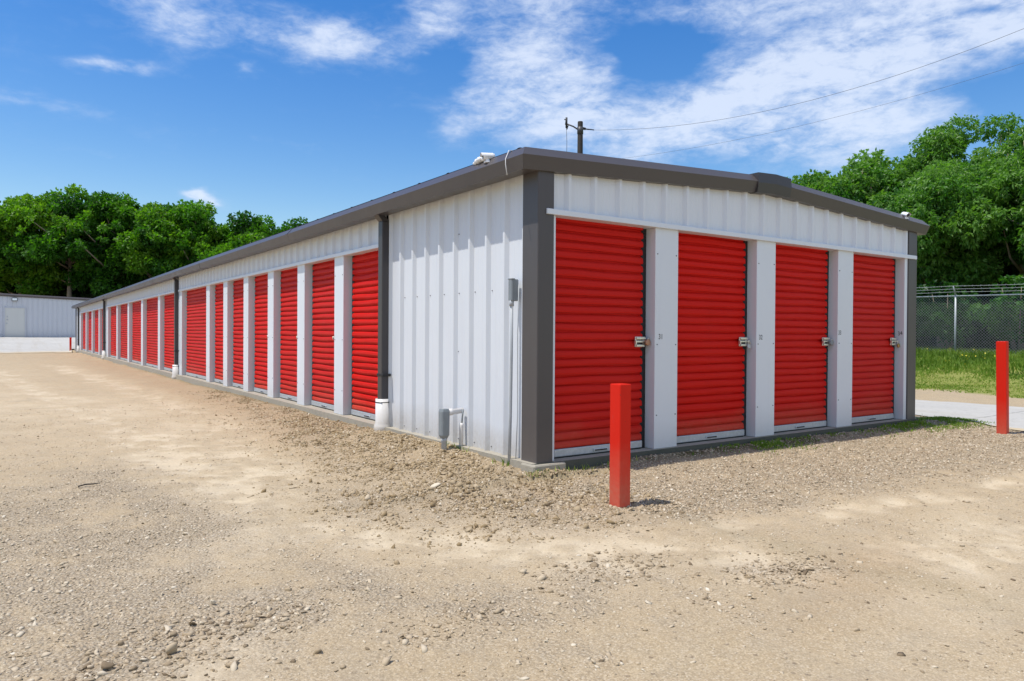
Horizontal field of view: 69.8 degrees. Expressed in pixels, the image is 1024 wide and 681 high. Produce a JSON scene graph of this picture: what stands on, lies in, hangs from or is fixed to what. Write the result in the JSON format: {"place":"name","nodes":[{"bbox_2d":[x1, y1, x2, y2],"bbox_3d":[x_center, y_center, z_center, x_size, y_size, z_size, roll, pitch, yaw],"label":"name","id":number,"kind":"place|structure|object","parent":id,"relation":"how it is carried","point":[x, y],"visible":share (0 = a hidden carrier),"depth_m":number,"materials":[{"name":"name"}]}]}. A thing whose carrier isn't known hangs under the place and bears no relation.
{"place":"outdoors","nodes":[
{"label":"outdoors","id":0,"kind":"place"},
{"bbox_2d":[0,337,74,352],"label":"pavement","id":1,"kind":"structure","parent":0,"point":[34,344],"depth_m":46.98,"materials":[{"name":"concrete"}]},
{"bbox_2d":[69,337,71,352],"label":"bollard","id":2,"kind":"object","parent":1,"relation":"on","point":[70,343],"visible":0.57,"depth_m":44.29,"materials":[{"name":"red paint"}]},
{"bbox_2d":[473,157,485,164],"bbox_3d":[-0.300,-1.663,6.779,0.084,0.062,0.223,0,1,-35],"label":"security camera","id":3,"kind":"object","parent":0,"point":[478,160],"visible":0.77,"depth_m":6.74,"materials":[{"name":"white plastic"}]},
{"bbox_2d":[0,349,1023,680],"bbox_3d":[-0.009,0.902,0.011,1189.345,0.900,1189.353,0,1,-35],"label":"ground","id":4,"kind":"structure","parent":0,"point":[78,391],"depth_m":4.04,"materials":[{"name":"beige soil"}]},
{"bbox_2d":[0,194,74,295],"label":"broadleaf tree","id":5,"kind":"object","parent":4,"relation":"on","point":[13,260],"visible":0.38,"depth_m":69.93,"materials":[{"name":"green plant"}]},
{"bbox_2d":[0,293,92,337],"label":"storage building","id":6,"kind":"structure","parent":4,"relation":"on","point":[22,315],"depth_m":53.23,"materials":[{"name":"metal"}]},
{"bbox_2d":[5,308,24,336],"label":"door","id":7,"kind":"structure","parent":6,"relation":"in","point":[14,317],"depth_m":52.46,"materials":[{"name":"metal"}]},
{"bbox_2d":[2,264,101,297],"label":"woodland","id":8,"kind":"object","parent":4,"relation":"on","point":[80,294],"depth_m":74.86,"materials":[{"name":"green plant"}]},
{"bbox_2d":[0,183,116,296],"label":"broadleaf tree","id":9,"kind":"object","parent":4,"relation":"on","point":[23,214],"visible":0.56,"depth_m":68.54,"materials":[{"name":"green plant"}]},
{"bbox_2d":[78,483,98,486],"bbox_3d":[-3.332,1.133,5.789,0.024,0.016,0.163,1,1,44],"label":"twig","id":10,"kind":"object","parent":4,"relation":"on","point":[88,484],"visible":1,"depth_m":5.79,"materials":[{"name":"brown wood"}]},
{"bbox_2d":[43,190,162,296],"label":"broadleaf tree","id":11,"kind":"object","parent":4,"relation":"on","point":[109,207],"visible":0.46,"depth_m":69.42,"materials":[{"name":"green plant"}]},
{"bbox_2d":[101,661,114,668],"bbox_3d":[-1.473,1.188,2.680,0.046,0.033,0.031,0,1,-44],"label":"rock","id":12,"kind":"object","parent":4,"relation":"on","point":[106,665],"visible":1,"depth_m":2.67,"materials":[{"name":"stone"}]},
{"bbox_2d":[104,201,200,279],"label":"broadleaf tree","id":13,"kind":"object","parent":4,"relation":"on","point":[151,220],"visible":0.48,"depth_m":68.42,"materials":[{"name":"green plant"}]},
{"bbox_2d":[165,642,176,654],"bbox_3d":[-1.303,1.181,2.815,0.024,0.046,0.052,1,1,38],"label":"rock","id":14,"kind":"object","parent":4,"relation":"on","point":[171,648],"visible":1,"depth_m":2.81,"materials":[{"name":"stone"}]},
{"bbox_2d":[142,199,234,276],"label":"broadleaf tree","id":15,"kind":"object","parent":4,"relation":"on","point":[192,218],"visible":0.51,"depth_m":69.15,"materials":[{"name":"green plant"}]},
{"bbox_2d":[191,210,282,262],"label":"broadleaf tree","id":16,"kind":"object","parent":4,"relation":"on","point":[246,229],"visible":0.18,"depth_m":69.76,"materials":[{"name":"green plant"}]},
{"bbox_2d":[263,216,307,237],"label":"broadleaf tree","id":17,"kind":"object","parent":4,"relation":"on","point":[300,220],"visible":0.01,"depth_m":71.04,"materials":[{"name":"green plant"}]},
{"bbox_2d":[430,483,441,487],"bbox_3d":[-0.598,1.143,5.782,0.094,0.056,0.091,0,1,5],"label":"rock","id":18,"kind":"object","parent":4,"relation":"on","point":[434,485],"visible":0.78,"depth_m":5.75,"materials":[{"name":"stone"}]},
{"bbox_2d":[182,390,701,564],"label":"dirt clods","id":19,"kind":"object","parent":4,"relation":"on","point":[301,419],"visible":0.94,"depth_m":6.08,"materials":[{"name":"brown soil"}]},
{"bbox_2d":[459,409,463,445],"bbox_3d":[-0.505,0.988,7.288,0.051,0.611,0.042,0,1,-35],"label":"stub pipe","id":20,"kind":"object","parent":4,"relation":"on","point":[461,434],"visible":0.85,"depth_m":7.27,"materials":[{"name":"white plastic"}]},
{"bbox_2d":[71,147,929,471],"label":"storage building","id":21,"kind":"structure","parent":4,"relation":"on","point":[701,279],"depth_m":8.03,"materials":[{"name":"metal"}]},
{"bbox_2d":[83,313,85,350],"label":"roll up door","id":22,"kind":"structure","parent":21,"relation":"in","point":[84,314],"depth_m":41.85,"materials":[{"name":"red paint"}]},
{"bbox_2d":[88,311,91,351],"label":"roll up door","id":23,"kind":"structure","parent":21,"relation":"in","point":[90,313],"depth_m":39.08,"materials":[{"name":"red paint"}]},
{"bbox_2d":[95,310,98,353],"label":"roll up door","id":24,"kind":"structure","parent":21,"relation":"in","point":[97,311],"depth_m":36.47,"materials":[{"name":"red paint"}]},
{"bbox_2d":[102,309,102,350],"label":"roll up door","id":25,"kind":"structure","parent":21,"relation":"in","point":[102,309],"depth_m":34.41,"materials":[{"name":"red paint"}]},
{"bbox_2d":[101,351,105,359],"bbox_3d":[-18.076,0.666,32.545,0.208,0.425,0.208,0,1,-35],"label":"drain boot","id":26,"kind":"object","parent":21,"relation":"attached to","point":[103,354],"visible":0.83,"depth_m":32.46,"materials":[{"name":"white plastic"}]},
{"bbox_2d":[110,306,115,357],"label":"roll up door","id":27,"kind":"structure","parent":21,"relation":"in","point":[113,309],"depth_m":31.03,"materials":[{"name":"red paint"}]},
{"bbox_2d":[120,304,127,360],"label":"roll up door","id":28,"kind":"structure","parent":21,"relation":"in","point":[124,308],"depth_m":28.26,"materials":[{"name":"red paint"}]},
{"bbox_2d":[132,301,140,363],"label":"roll up door","id":29,"kind":"structure","parent":21,"relation":"in","point":[136,311],"depth_m":25.71,"materials":[{"name":"red paint"}]},
{"bbox_2d":[146,297,157,367],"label":"roll up door","id":30,"kind":"structure","parent":21,"relation":"in","point":[152,304],"depth_m":23.05,"materials":[{"name":"red paint"}]},
{"bbox_2d":[164,294,173,371],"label":"roll up door","id":31,"kind":"structure","parent":21,"relation":"in","point":[169,299],"depth_m":20.79,"materials":[{"name":"red paint"}]},
{"bbox_2d":[172,365,178,378],"bbox_3d":[-8.750,0.843,19.129,0.208,0.425,0.208,0,1,-35],"label":"drain boot","id":32,"kind":"object","parent":21,"relation":"attached to","point":[175,370],"visible":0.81,"depth_m":19.05,"materials":[{"name":"white plastic"}]},
{"bbox_2d":[186,287,205,379],"bbox_3d":[-7.565,-0.200,17.722,0.084,2.213,2.716,0,1,-35],"label":"roll up door","id":33,"kind":"structure","parent":21,"relation":"in","point":[196,299],"depth_m":17.84,"materials":[{"name":"red paint"}]},
{"bbox_2d":[214,284,222,383],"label":"roll up door","id":34,"kind":"structure","parent":21,"relation":"in","point":[219,288],"depth_m":15.99,"materials":[{"name":"red paint"}]},
{"bbox_2d":[232,279,243,388],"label":"roll up door","id":35,"kind":"structure","parent":21,"relation":"in","point":[238,288],"depth_m":14.70,"materials":[{"name":"red paint"}]},
{"bbox_2d":[254,274,267,394],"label":"roll up door","id":36,"kind":"structure","parent":21,"relation":"in","point":[261,282],"depth_m":13.39,"materials":[{"name":"red paint"}]},
{"bbox_2d":[280,268,297,401],"bbox_3d":[-3.617,-0.123,12.017,0.085,2.212,1.205,0,1,-33],"label":"roll up door","id":37,"kind":"structure","parent":21,"relation":"in","point":[288,387],"depth_m":12.10,"materials":[{"name":"red paint"}]},
{"bbox_2d":[311,260,334,410],"bbox_3d":[-2.732,-0.110,10.744,0.085,2.220,1.205,0,1,-33],"label":"roll up door","id":38,"kind":"structure","parent":21,"relation":"in","point":[323,275],"depth_m":10.82,"materials":[{"name":"red paint"}]},
{"bbox_2d":[351,251,377,420],"bbox_3d":[-1.854,-0.095,9.507,0.083,2.223,1.138,0,1,-35],"label":"roll up door","id":39,"kind":"structure","parent":21,"relation":"in","point":[364,266],"depth_m":9.57,"materials":[{"name":"red paint"}]},
{"bbox_2d":[374,398,390,430],"bbox_3d":[-1.544,0.915,8.763,0.208,0.445,0.208,0,1,-35],"label":"drain boot","id":40,"kind":"object","parent":21,"relation":"attached to","point":[381,414],"visible":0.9,"depth_m":8.69,"materials":[{"name":"white plastic"}]},
{"bbox_2d":[439,408,463,449],"bbox_3d":[-0.599,0.982,7.264,0.260,0.622,0.084,0,1,-35],"label":"conduit body","id":41,"kind":"object","parent":21,"relation":"attached to","point":[444,418],"visible":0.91,"depth_m":7.19,"materials":[{"name":"grey plastic"}]},
{"bbox_2d":[480,153,494,162],"bbox_3d":[-0.218,-1.650,6.635,0.133,0.092,0.069,0,1,-15],"label":"security camera","id":42,"kind":"object","parent":21,"relation":"attached to","point":[487,157],"visible":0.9,"depth_m":6.61,"materials":[{"name":"white plastic"}]},
{"bbox_2d":[508,278,518,464],"bbox_3d":[0.011,0.350,6.547,0.082,1.806,0.087,0,1,-35],"label":"electrical conduit","id":43,"kind":"object","parent":21,"relation":"attached to","point":[513,290],"visible":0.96,"depth_m":6.53,"materials":[{"name":"grey plastic"}]},
{"bbox_2d":[554,218,645,458],"bbox_3d":[0.821,-0.084,6.861,1.226,2.283,0.110,0,1,-35],"label":"roll up door","id":44,"kind":"structure","parent":21,"relation":"in","point":[600,268],"depth_m":6.84,"materials":[{"name":"red paint"}]},
{"bbox_2d":[644,338,650,345],"bbox_3d":[1.321,0.011,7.147,0.069,0.076,0.031,0,1,-35],"label":"padlock","id":45,"kind":"object","parent":21,"relation":"attached to","point":[647,341],"visible":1,"depth_m":7.13,"materials":[{"name":"metal"}]},
{"bbox_2d":[677,233,749,443],"bbox_3d":[2.098,-0.053,7.749,1.236,2.221,0.110,0,1,-35],"label":"roll up door","id":46,"kind":"structure","parent":21,"relation":"in","point":[712,341],"depth_m":7.76,"materials":[{"name":"red paint"}]},
{"bbox_2d":[774,244,829,432],"bbox_3d":[3.383,-0.049,8.642,1.226,2.212,0.110,0,1,-35],"label":"roll up door","id":47,"kind":"structure","parent":21,"relation":"in","point":[802,339],"depth_m":8.67,"materials":[{"name":"red paint"}]},
{"bbox_2d":[852,254,898,423],"bbox_3d":[4.664,-0.055,9.533,1.226,2.225,0.110,0,1,-35],"label":"roll up door","id":48,"kind":"structure","parent":21,"relation":"in","point":[874,340],"depth_m":9.57,"materials":[{"name":"red paint"}]},
{"bbox_2d":[901,212,910,218],"bbox_3d":[5.199,-1.654,9.699,0.069,0.102,0.139,0,1,-10],"label":"security camera","id":49,"kind":"object","parent":21,"relation":"attached to","point":[905,214],"visible":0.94,"depth_m":9.67,"materials":[{"name":"white plastic"}]},
{"bbox_2d":[564,117,593,153],"bbox_3d":[2.994,-4.496,33.032,1.375,11.024,0.338,0,1,-3],"label":"utility pole","id":50,"kind":"object","parent":4,"relation":"on","point":[580,128],"visible":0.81,"depth_m":32.91,"materials":[{"name":"brown wood"}]},
{"bbox_2d":[623,29,1021,129],"bbox_3d":[18.411,-15.434,19.215,41.113,14.092,0.012,1,1,42],"label":"power line","id":51,"kind":"object","parent":50,"relation":"attached to","point":[832,94],"visible":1,"depth_m":25.60,"materials":[{"name":"metal"}]},
{"bbox_2d":[629,63,1021,157],"bbox_3d":[18.387,-11.790,19.249,41.110,8.565,0.008,1,1,42],"label":"power line","id":52,"kind":"object","parent":50,"relation":"attached to","point":[842,115],"visible":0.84,"depth_m":25.38,"materials":[{"name":"metal"}]},
{"bbox_2d":[609,383,630,507],"bbox_3d":[0.773,0.898,5.258,0.108,1.176,0.108,0,1,-35],"label":"bollard","id":53,"kind":"object","parent":4,"relation":"on","point":[620,419],"visible":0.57,"depth_m":5.22,"materials":[{"name":"red metal"}]},
{"bbox_2d":[787,169,830,190],"bbox_3d":[12.515,-3.272,31.884,5.499,7.977,5.531,0,1,-35],"label":"broadleaf tree","id":54,"kind":"object","parent":4,"relation":"on","point":[808,180],"visible":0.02,"depth_m":30.55,"materials":[{"name":"green plant"}]},
{"bbox_2d":[692,415,995,459],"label":"grass","id":55,"kind":"structure","parent":4,"relation":"on","point":[895,426],"depth_m":9.38,"materials":[{"name":"green plant"}]},
{"bbox_2d":[814,148,918,278],"bbox_3d":[14.438,-3.583,29.687,5.971,8.687,5.615,0,1,-35],"label":"broadleaf tree","id":56,"kind":"object","parent":4,"relation":"on","point":[863,180],"visible":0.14,"depth_m":28.68,"materials":[{"name":"green plant"}]},
{"bbox_2d":[916,284,930,347],"bbox_3d":[13.474,-0.773,25.729,2.424,2.757,2.839,0,1,-35],"label":"shrub","id":57,"kind":"object","parent":4,"relation":"on","point":[919,335],"visible":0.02,"depth_m":25.28,"materials":[{"name":"green plant"}]},
{"bbox_2d":[884,113,990,347],"bbox_3d":[16.706,-4.003,28.702,5.794,9.576,6.023,0,1,-35],"label":"tree","id":58,"kind":"object","parent":4,"relation":"on","point":[951,144],"visible":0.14,"depth_m":28.02,"materials":[{"name":"green plant"}]},
{"bbox_2d":[866,159,1023,347],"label":"drooping tree","id":59,"kind":"object","parent":4,"relation":"on","point":[936,202],"visible":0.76,"depth_m":24.41,"materials":[{"name":"green plant"}]},
{"bbox_2d":[916,278,990,349],"bbox_3d":[14.157,-0.723,24.130,2.725,2.655,2.472,1,1,18],"label":"shrub","id":60,"kind":"object","parent":4,"relation":"on","point":[949,334],"visible":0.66,"depth_m":23.78,"materials":[{"name":"green plant"}]},
{"bbox_2d":[916,251,1018,349],"bbox_3d":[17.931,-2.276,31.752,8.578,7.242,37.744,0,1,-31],"label":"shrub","id":61,"kind":"object","parent":4,"relation":"on","point":[1007,270],"visible":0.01,"depth_m":27.97,"materials":[{"name":"green plant"}]},
{"bbox_2d":[915,346,1023,397],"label":"grass","id":62,"kind":"structure","parent":4,"relation":"on","point":[935,357],"depth_m":19.64,"materials":[{"name":"green plant"}]},
{"bbox_2d":[916,283,1023,353],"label":"chain link fence","id":63,"kind":"object","parent":4,"relation":"on","point":[955,296],"visible":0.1,"depth_m":22.15,"materials":[{"name":"metal"}]},
{"bbox_2d":[950,112,1023,348],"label":"drooping tree","id":64,"kind":"object","parent":4,"relation":"on","point":[1001,243],"visible":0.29,"depth_m":24.92,"materials":[{"name":"green plant"}]},
{"bbox_2d":[966,274,1023,350],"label":"shrub","id":65,"kind":"object","parent":4,"relation":"on","point":[1013,279],"visible":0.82,"depth_m":22.41,"materials":[{"name":"green plant"}]},
{"bbox_2d":[981,138,1023,268],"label":"drooping tree","id":66,"kind":"object","parent":4,"relation":"on","point":[1010,177],"visible":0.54,"depth_m":23.38,"materials":[{"name":"green plant"}]},
{"bbox_2d":[996,341,1008,433],"bbox_3d":[6.227,0.745,9.324,0.112,1.470,0.112,-2,1,-42],"label":"bollard","id":67,"kind":"object","parent":4,"relation":"on","point":[1002,387],"visible":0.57,"depth_m":9.28,"materials":[{"name":"red metal"}]},
{"bbox_2d":[0,0,1023,228],"label":"sky","id":68,"kind":"structure","parent":0,"point":[283,110],"materials":[{"name":"blue"}]},
{"bbox_2d":[447,440,646,477],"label":"grass","id":69,"kind":"structure","parent":0,"point":[541,469],"depth_m":6.52,"materials":[{"name":"green plant"}]},
{"bbox_2d":[915,400,1023,430],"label":"road","id":70,"kind":"structure","parent":0,"point":[984,412],"depth_m":11.85,"materials":[{"name":"concrete"}]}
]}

